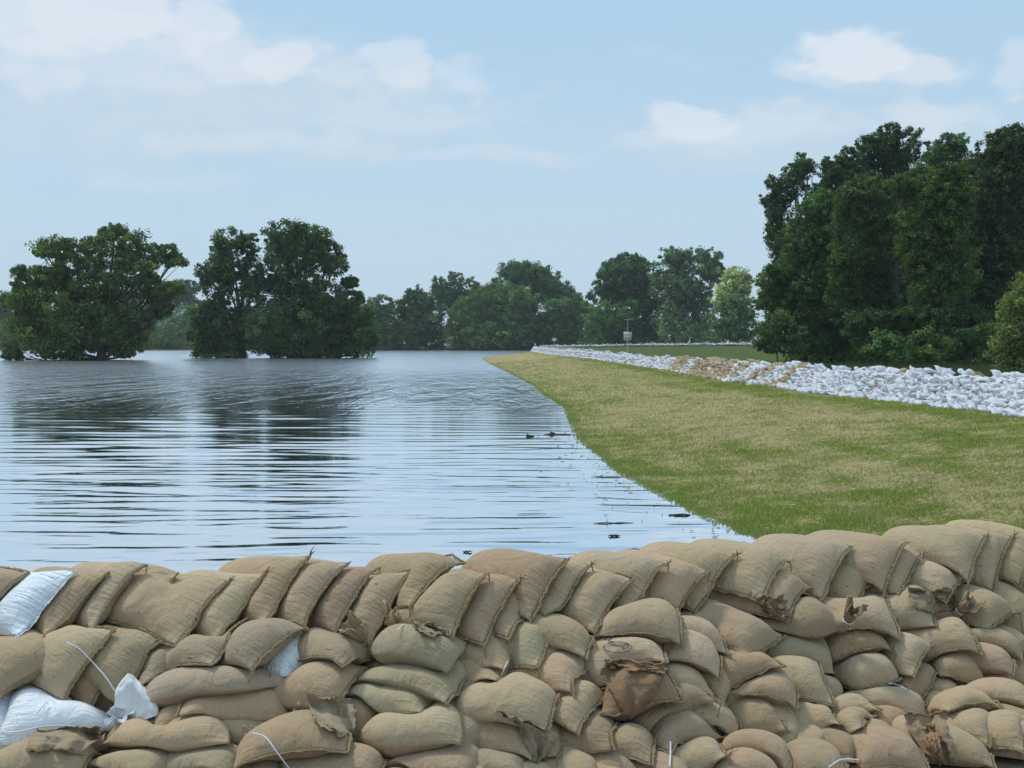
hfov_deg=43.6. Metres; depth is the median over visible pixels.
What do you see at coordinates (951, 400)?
white sandbag
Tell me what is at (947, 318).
shrub
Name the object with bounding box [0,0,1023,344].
sky
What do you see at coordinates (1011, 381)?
white sandbag
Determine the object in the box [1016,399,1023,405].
white sandbag
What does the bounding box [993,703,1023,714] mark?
sandbag
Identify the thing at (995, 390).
white sandbag
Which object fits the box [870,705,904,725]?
sandbag
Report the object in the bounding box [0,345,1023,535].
ground
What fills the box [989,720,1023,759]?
sandbag
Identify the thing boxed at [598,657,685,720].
sandbag
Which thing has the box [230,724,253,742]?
sandbag
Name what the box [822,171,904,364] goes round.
tree
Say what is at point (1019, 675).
sandbag
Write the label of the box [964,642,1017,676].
sandbag
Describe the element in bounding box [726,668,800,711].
sandbag
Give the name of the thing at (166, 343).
tree
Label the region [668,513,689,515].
driftwood
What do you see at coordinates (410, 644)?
sandbag
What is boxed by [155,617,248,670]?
sandbag
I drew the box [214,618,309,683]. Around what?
sandbag
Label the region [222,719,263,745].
sandbag
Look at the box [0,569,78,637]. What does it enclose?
sandbag
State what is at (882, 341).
shrub
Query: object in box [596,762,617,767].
sandbag
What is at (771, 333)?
shrub
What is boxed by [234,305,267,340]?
tree
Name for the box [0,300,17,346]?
tree
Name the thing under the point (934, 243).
tree
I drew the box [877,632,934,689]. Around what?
sandbag
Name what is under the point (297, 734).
sandbag
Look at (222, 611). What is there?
sandbag
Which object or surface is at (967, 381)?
white sandbag
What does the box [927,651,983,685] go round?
sandbag
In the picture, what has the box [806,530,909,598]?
sandbag
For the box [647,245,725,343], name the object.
tree
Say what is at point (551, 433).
driftwood
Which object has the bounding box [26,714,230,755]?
sandbag
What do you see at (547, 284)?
tree
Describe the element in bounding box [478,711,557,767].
sandbag
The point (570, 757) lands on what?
sandbag
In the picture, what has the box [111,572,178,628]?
sandbag
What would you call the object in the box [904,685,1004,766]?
sandbag
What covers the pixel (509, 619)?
sandbag
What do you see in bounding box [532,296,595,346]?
tree
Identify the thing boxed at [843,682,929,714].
sandbag
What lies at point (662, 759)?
sandbag
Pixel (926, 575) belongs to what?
sandbag
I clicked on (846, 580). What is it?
sandbag
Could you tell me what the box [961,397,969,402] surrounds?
white sandbag
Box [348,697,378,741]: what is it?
sandbag
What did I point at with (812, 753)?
sandbag
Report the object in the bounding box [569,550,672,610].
sandbag
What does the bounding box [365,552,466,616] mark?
sandbag
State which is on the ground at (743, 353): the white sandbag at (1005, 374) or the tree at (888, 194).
the tree at (888, 194)
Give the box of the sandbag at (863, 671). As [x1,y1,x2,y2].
[832,652,902,690]
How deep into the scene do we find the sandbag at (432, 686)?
4.63 m
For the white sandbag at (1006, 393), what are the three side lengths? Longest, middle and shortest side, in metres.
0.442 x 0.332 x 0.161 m
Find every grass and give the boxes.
[765,360,1023,376]
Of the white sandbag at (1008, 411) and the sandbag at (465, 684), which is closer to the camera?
the sandbag at (465, 684)
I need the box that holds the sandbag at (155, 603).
[98,563,235,646]
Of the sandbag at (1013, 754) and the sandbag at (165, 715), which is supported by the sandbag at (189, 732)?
the sandbag at (165, 715)
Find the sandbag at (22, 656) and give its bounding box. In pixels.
[0,629,44,698]
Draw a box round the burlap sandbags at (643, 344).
[573,342,751,346]
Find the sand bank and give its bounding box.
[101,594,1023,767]
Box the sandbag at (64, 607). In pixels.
[29,567,109,637]
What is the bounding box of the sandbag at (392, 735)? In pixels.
[305,693,462,758]
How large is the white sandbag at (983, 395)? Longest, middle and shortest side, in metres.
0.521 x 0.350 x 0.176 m
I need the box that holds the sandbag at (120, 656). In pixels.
[82,624,161,701]
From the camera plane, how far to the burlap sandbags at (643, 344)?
280.08 m
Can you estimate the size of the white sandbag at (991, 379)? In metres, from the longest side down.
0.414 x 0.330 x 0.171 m
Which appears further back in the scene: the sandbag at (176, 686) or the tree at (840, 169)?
the tree at (840, 169)
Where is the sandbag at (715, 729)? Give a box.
[711,726,723,743]
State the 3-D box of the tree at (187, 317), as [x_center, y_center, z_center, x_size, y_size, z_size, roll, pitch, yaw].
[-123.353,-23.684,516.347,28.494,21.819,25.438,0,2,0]
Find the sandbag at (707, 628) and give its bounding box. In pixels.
[679,615,735,659]
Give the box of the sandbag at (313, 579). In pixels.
[273,559,350,634]
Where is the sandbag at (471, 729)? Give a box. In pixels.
[447,699,482,745]
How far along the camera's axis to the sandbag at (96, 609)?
4.94 m
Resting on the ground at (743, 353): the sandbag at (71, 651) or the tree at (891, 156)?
the tree at (891, 156)
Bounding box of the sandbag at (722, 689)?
[694,663,730,706]
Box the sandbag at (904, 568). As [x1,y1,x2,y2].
[865,548,928,596]
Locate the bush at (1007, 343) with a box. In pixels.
[982,271,1023,372]
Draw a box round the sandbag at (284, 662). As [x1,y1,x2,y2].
[261,631,302,676]
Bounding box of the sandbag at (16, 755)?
[0,737,104,767]
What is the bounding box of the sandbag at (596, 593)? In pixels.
[554,568,636,634]
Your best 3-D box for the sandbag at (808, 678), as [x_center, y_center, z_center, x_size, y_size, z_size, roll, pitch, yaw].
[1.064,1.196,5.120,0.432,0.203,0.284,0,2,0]
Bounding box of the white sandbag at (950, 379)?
[947,376,957,381]
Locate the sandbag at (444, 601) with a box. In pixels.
[372,571,489,642]
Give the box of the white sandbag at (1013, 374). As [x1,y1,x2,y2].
[1010,372,1016,377]
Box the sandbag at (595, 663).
[581,648,609,689]
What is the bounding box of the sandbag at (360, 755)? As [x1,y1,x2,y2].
[251,732,390,767]
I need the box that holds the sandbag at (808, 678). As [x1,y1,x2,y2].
[772,655,836,706]
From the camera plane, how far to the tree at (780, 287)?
121.81 m
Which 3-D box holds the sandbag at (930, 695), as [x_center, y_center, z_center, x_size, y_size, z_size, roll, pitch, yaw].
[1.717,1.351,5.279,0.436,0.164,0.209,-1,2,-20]
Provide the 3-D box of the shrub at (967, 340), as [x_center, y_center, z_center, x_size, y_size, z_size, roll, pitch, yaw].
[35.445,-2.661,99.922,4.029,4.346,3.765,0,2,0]
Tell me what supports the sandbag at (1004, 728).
on the sandbag at (972, 721)
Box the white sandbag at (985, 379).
[980,377,989,382]
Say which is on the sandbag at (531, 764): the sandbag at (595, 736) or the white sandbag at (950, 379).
the sandbag at (595, 736)
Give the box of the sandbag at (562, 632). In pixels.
[525,613,594,659]
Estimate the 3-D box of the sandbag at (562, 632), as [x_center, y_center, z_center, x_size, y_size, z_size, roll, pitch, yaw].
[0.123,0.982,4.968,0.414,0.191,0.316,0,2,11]
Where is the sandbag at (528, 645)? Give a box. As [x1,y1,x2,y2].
[506,620,548,679]
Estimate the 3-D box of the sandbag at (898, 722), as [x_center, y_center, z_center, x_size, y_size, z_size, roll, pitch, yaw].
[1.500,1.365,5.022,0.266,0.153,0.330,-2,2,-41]
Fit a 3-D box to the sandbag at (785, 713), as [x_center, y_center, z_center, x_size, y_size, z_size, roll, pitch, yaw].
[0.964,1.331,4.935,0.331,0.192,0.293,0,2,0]
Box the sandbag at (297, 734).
[232,709,352,767]
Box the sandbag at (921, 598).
[907,586,986,619]
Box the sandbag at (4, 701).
[0,689,15,749]
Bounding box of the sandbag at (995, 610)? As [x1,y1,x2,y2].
[951,584,1023,634]
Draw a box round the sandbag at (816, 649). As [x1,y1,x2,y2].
[755,593,834,673]
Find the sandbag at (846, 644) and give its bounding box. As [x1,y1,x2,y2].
[825,629,895,665]
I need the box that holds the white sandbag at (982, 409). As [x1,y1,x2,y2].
[977,407,987,411]
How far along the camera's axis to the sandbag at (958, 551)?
5.91 m
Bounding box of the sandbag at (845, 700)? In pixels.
[832,693,883,712]
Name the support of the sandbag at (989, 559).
on the sandbag at (1012, 596)
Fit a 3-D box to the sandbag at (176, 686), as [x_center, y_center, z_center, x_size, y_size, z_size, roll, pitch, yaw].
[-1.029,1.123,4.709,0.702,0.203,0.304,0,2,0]
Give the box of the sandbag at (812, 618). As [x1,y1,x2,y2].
[753,595,868,638]
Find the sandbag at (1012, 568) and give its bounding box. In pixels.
[945,520,1023,591]
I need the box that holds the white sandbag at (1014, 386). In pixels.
[1010,384,1020,389]
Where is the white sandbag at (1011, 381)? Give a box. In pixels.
[1006,378,1015,383]
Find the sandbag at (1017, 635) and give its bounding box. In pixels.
[995,625,1023,650]
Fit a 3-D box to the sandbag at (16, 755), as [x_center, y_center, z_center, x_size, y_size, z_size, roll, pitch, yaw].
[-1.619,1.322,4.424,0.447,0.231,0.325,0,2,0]
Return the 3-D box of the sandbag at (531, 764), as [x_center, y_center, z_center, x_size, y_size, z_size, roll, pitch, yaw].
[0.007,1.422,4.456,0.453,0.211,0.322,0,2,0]
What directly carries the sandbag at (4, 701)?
on the sandbag
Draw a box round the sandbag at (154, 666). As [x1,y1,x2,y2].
[136,648,167,685]
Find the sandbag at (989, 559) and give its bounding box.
[928,525,1021,592]
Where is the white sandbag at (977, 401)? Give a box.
[970,398,981,404]
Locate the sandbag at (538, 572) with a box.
[460,548,571,623]
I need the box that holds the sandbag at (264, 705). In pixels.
[175,688,288,721]
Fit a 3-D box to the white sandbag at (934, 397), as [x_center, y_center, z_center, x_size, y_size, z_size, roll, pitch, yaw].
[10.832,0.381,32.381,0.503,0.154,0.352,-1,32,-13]
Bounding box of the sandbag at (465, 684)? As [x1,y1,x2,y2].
[453,680,494,698]
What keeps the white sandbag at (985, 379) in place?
on the white sandbag
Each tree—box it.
[0,222,189,359]
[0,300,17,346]
[129,301,164,341]
[153,334,186,348]
[157,303,189,338]
[166,278,202,309]
[171,299,229,347]
[183,226,266,357]
[234,217,379,357]
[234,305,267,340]
[354,294,400,349]
[382,284,445,349]
[427,271,480,335]
[438,280,550,349]
[491,259,590,345]
[503,323,534,349]
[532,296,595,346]
[576,298,644,344]
[585,251,665,343]
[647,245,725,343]
[702,292,760,343]
[707,265,755,306]
[749,188,845,361]
[758,152,822,360]
[761,226,800,338]
[807,145,873,362]
[809,187,855,346]
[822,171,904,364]
[849,121,931,298]
[865,170,905,360]
[882,160,984,365]
[887,167,930,310]
[913,131,978,362]
[945,176,976,360]
[952,121,1023,356]
[978,180,1023,292]
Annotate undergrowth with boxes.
[0,320,779,348]
[780,305,1023,365]
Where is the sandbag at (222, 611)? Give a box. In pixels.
[184,566,274,635]
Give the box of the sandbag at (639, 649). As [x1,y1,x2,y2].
[591,636,669,663]
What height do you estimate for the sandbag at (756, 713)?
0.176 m
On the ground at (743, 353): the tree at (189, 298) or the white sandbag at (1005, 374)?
the tree at (189, 298)
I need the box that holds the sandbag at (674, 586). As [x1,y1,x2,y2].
[616,549,710,611]
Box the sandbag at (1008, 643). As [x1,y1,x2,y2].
[970,627,1023,663]
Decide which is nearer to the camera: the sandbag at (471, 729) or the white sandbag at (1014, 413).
the sandbag at (471, 729)
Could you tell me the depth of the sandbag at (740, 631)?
5.19 m
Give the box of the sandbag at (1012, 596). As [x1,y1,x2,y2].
[961,580,1023,633]
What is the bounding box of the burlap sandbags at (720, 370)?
[538,349,983,397]
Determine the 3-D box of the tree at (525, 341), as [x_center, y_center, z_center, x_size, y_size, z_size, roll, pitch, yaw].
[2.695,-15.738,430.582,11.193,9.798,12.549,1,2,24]
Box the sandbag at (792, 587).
[705,569,813,632]
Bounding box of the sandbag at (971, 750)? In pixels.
[917,721,996,767]
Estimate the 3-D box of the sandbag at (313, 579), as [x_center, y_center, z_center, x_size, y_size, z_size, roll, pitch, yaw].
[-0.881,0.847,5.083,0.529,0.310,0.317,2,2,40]
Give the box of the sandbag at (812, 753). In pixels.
[787,738,858,767]
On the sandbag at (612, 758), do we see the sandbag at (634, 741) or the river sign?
the sandbag at (634, 741)
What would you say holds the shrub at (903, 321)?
on the ground at (743, 353)
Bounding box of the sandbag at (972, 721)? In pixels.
[945,708,991,747]
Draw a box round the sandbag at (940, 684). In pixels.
[929,675,957,691]
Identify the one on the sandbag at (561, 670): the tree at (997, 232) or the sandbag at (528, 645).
the sandbag at (528, 645)
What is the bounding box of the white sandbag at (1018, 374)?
[1015,372,1023,376]
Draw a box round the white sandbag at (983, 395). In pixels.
[977,393,989,397]
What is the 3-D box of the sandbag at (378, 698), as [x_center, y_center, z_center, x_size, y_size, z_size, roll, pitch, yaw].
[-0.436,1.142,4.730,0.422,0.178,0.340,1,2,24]
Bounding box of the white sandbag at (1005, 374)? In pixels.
[999,372,1009,377]
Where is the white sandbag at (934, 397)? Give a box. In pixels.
[929,395,937,401]
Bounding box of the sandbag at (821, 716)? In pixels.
[792,702,843,727]
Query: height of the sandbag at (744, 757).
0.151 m
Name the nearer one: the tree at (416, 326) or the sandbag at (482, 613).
the sandbag at (482, 613)
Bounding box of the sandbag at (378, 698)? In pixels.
[345,664,433,713]
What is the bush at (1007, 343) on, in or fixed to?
on the ground at (743, 353)
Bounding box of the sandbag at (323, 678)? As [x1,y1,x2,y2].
[273,660,372,715]
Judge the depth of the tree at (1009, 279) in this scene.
145.94 m
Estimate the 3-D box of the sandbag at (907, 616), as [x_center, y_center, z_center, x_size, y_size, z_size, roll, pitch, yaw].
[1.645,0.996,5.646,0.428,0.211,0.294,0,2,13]
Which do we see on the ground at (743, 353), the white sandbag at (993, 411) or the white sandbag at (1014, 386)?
the white sandbag at (993, 411)
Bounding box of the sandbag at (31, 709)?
[0,674,158,745]
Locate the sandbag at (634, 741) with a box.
[612,721,656,766]
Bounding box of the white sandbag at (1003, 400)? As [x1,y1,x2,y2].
[995,398,1008,402]
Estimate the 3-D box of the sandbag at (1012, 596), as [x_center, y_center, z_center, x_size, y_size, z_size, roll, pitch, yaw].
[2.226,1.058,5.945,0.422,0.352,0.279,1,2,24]
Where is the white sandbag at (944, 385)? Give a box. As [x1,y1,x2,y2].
[940,383,949,387]
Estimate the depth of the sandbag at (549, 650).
4.84 m
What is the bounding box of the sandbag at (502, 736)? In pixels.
[477,722,534,762]
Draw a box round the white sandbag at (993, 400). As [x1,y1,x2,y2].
[988,397,998,402]
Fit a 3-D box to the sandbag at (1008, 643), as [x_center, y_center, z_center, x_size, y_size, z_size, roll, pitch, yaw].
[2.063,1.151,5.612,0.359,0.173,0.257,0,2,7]
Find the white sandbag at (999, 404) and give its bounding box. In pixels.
[994,401,1007,407]
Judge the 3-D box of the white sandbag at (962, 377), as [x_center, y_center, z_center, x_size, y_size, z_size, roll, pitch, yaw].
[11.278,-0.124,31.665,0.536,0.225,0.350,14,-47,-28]
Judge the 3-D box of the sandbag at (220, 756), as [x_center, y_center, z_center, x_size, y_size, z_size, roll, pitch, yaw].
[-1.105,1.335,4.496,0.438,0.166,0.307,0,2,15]
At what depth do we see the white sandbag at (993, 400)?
29.29 m
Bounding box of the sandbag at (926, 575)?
[907,559,969,616]
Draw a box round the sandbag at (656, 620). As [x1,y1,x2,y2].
[590,598,683,647]
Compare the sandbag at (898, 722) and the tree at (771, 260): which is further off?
the tree at (771, 260)
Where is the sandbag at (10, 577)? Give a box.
[0,566,29,598]
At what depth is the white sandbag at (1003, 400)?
28.75 m
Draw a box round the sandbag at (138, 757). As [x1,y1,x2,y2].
[87,747,168,767]
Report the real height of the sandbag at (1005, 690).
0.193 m
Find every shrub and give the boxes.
[752,307,808,361]
[799,304,866,364]
[839,306,927,362]
[858,327,914,365]
[903,325,953,366]
[918,303,1003,365]
[942,322,992,364]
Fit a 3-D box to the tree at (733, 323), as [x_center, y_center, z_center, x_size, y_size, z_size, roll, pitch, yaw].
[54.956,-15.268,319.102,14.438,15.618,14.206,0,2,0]
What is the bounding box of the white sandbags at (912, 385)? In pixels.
[530,346,955,403]
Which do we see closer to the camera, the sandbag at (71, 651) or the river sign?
the sandbag at (71, 651)
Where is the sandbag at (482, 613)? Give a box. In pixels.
[448,572,523,657]
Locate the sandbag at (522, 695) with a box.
[455,672,560,761]
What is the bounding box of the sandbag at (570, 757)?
[542,747,596,767]
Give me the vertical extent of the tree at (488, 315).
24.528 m
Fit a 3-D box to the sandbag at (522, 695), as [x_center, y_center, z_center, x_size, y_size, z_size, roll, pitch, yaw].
[-0.016,1.193,4.654,0.407,0.274,0.293,1,2,18]
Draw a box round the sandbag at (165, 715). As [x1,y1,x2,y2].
[149,705,181,724]
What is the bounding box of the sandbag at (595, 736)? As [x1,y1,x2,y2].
[559,708,622,754]
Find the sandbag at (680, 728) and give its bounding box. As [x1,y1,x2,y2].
[620,710,725,754]
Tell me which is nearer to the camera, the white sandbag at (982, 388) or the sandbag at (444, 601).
the sandbag at (444, 601)
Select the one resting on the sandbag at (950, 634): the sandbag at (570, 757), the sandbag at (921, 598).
the sandbag at (921, 598)
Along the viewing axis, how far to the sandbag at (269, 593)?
4.96 m
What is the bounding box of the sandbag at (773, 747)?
[722,729,797,767]
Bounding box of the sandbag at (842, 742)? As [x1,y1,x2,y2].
[820,727,865,767]
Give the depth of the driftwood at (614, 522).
16.37 m
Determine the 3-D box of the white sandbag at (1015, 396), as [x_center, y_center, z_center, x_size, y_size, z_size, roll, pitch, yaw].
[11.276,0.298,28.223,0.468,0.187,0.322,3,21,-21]
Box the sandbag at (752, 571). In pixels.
[691,539,791,604]
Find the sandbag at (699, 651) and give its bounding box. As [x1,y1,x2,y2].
[655,629,723,681]
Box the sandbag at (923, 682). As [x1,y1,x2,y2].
[891,663,938,698]
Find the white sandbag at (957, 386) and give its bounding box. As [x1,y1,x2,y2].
[953,383,961,389]
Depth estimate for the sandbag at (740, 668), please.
4.98 m
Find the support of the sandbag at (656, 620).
on the sandbag at (562, 632)
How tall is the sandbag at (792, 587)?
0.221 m
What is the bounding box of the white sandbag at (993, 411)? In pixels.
[990,409,1001,413]
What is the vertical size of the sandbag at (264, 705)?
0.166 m
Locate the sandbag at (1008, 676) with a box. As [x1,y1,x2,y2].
[983,674,1016,680]
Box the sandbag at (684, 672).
[666,662,717,696]
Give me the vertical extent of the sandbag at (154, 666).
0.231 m
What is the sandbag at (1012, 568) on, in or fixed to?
on the sandbag at (1012, 596)
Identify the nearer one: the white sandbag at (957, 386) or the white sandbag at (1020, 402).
the white sandbag at (1020, 402)
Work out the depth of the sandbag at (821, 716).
4.92 m
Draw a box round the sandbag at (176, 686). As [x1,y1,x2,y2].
[130,665,301,711]
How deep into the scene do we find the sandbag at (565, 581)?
5.04 m
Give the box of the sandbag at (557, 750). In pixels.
[529,721,563,767]
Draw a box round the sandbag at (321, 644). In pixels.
[297,627,374,667]
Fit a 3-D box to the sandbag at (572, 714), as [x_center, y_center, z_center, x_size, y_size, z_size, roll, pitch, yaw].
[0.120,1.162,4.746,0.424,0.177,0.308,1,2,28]
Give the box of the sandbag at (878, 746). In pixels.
[849,725,929,767]
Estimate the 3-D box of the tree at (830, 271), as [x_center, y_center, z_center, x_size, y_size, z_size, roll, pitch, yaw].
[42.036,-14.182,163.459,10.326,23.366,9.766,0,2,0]
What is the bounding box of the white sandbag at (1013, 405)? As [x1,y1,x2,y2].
[1009,400,1018,408]
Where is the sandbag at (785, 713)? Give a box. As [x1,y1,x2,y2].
[772,704,797,743]
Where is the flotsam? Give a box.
[528,436,756,541]
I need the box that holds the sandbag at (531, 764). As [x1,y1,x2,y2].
[524,760,550,767]
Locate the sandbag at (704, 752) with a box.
[671,736,738,767]
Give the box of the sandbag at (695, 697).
[623,682,721,730]
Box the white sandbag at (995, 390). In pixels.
[991,387,1000,392]
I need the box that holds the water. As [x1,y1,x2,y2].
[0,350,758,573]
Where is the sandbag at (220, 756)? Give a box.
[165,743,240,767]
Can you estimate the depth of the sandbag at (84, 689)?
4.68 m
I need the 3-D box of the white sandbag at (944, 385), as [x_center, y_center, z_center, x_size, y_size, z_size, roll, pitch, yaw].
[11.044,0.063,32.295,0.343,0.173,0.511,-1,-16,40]
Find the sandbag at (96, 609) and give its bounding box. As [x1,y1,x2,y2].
[71,561,147,627]
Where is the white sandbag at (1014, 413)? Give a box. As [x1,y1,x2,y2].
[1010,410,1021,416]
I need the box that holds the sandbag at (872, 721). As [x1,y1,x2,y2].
[859,718,891,729]
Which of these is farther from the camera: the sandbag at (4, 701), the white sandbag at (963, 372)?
the white sandbag at (963, 372)
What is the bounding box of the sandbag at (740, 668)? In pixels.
[718,649,785,688]
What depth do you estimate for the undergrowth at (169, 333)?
464.30 m
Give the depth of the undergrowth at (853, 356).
126.15 m
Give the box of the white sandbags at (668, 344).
[539,341,781,347]
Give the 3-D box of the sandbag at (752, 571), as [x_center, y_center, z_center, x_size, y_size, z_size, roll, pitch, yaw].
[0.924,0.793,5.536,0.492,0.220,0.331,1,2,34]
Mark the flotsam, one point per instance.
(644, 488)
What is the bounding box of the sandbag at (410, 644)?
[338,610,467,673]
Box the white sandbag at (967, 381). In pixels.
[963,379,973,383]
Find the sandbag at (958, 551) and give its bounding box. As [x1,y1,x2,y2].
[882,525,990,590]
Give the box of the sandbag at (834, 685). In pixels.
[824,674,842,697]
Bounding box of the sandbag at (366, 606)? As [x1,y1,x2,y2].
[337,568,410,664]
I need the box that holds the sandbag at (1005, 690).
[967,677,1023,707]
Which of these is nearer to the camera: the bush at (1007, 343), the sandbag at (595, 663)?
the sandbag at (595, 663)
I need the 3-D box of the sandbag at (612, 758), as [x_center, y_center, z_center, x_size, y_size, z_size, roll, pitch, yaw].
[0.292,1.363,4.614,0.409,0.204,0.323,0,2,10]
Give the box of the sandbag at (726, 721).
[694,702,742,734]
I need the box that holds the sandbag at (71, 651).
[30,624,116,699]
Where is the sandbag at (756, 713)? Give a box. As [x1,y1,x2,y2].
[716,697,790,735]
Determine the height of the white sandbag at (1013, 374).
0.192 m
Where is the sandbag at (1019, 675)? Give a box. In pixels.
[1006,659,1023,684]
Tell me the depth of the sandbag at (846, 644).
5.34 m
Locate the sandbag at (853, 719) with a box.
[830,707,880,734]
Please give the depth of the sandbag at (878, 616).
5.39 m
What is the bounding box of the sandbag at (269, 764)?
[239,760,282,767]
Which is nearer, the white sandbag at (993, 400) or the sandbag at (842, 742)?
the sandbag at (842, 742)
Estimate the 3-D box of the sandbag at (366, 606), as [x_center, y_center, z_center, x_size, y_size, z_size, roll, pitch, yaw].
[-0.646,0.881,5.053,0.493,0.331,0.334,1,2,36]
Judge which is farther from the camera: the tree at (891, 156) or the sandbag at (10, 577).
the tree at (891, 156)
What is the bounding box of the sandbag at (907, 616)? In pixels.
[863,584,937,630]
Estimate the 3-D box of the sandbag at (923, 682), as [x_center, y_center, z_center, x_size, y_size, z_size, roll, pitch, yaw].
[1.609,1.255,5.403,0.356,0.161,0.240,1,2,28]
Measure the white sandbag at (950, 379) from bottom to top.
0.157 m
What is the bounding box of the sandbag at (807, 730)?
[796,723,824,739]
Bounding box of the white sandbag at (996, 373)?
[990,370,1001,377]
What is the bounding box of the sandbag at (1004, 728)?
[985,709,1023,753]
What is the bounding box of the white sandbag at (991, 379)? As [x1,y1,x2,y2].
[988,377,996,381]
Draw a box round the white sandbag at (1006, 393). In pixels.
[1000,390,1009,397]
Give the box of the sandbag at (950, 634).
[882,617,985,669]
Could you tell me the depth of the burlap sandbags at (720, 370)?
55.94 m
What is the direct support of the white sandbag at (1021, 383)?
on the white sandbag
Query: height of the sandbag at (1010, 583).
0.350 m
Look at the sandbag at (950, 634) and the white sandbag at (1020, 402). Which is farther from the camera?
the white sandbag at (1020, 402)
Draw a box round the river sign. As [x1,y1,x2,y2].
[624,319,631,352]
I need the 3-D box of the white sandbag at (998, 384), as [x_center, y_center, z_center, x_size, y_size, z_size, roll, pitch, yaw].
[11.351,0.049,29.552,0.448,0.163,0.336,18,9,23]
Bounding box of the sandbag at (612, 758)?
[591,751,636,767]
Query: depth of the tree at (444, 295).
461.61 m
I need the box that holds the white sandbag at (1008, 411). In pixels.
[1005,409,1021,416]
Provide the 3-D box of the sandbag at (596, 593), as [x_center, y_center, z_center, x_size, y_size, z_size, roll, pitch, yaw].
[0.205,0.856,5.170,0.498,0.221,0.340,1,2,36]
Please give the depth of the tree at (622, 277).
394.15 m
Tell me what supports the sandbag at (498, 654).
on the sandbag at (465, 684)
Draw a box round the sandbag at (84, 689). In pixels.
[69,673,101,705]
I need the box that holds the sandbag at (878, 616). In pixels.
[806,592,901,640]
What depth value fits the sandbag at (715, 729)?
4.81 m
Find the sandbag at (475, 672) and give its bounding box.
[457,658,510,684]
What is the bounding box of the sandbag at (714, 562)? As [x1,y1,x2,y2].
[640,541,742,614]
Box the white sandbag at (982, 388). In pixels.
[978,384,989,392]
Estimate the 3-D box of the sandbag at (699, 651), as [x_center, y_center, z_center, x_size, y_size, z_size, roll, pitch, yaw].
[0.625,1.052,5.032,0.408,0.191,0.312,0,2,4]
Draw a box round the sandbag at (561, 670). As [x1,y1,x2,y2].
[507,650,587,702]
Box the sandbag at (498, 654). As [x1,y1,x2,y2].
[382,599,510,668]
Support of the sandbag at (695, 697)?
on the sandbag at (680, 728)
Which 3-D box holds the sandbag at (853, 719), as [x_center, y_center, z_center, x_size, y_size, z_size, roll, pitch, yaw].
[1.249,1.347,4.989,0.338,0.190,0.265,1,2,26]
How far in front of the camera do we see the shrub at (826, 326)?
119.80 m
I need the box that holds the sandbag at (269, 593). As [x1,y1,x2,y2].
[218,546,315,624]
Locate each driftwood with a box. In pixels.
[544,432,570,434]
[599,520,630,522]
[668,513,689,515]
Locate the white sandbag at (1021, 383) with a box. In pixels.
[1018,381,1023,389]
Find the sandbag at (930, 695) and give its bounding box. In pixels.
[923,691,939,700]
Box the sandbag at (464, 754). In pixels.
[385,741,478,767]
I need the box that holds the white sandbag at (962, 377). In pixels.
[955,375,969,379]
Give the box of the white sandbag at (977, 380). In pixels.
[973,378,984,382]
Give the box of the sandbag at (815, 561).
[752,534,852,601]
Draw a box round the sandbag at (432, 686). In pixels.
[351,659,467,705]
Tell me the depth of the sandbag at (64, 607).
4.90 m
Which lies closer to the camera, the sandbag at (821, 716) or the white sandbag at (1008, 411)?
the sandbag at (821, 716)
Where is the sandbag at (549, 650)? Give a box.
[543,647,557,654]
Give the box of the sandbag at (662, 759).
[634,741,686,767]
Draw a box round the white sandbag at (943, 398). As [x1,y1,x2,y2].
[940,395,946,402]
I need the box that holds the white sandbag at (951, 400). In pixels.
[946,397,955,403]
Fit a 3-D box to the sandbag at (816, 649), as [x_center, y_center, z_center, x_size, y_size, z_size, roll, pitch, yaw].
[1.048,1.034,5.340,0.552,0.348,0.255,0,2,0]
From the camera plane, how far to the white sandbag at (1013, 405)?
27.89 m
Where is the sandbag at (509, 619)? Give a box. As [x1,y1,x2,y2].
[449,569,546,657]
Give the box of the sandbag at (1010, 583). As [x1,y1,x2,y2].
[999,579,1023,592]
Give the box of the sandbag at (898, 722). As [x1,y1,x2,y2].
[891,715,916,744]
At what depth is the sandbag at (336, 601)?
4.92 m
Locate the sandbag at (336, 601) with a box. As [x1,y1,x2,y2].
[307,566,380,632]
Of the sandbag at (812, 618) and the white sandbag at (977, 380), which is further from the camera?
the white sandbag at (977, 380)
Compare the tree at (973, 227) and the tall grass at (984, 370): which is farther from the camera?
the tree at (973, 227)
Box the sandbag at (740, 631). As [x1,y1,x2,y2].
[680,598,787,652]
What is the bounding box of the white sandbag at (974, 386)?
[972,384,977,392]
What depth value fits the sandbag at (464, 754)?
4.41 m
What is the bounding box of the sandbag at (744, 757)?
[713,747,776,767]
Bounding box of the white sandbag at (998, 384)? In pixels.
[993,381,1002,386]
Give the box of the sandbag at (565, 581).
[536,559,597,615]
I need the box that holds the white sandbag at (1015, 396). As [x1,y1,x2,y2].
[1010,394,1022,399]
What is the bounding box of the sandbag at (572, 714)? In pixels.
[551,679,603,735]
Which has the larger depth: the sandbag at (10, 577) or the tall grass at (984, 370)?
the tall grass at (984, 370)
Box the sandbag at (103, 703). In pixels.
[94,694,113,716]
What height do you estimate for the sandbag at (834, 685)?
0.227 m
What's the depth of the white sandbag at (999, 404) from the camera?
28.68 m
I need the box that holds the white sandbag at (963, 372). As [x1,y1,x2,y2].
[959,370,968,374]
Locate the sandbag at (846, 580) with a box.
[823,563,871,597]

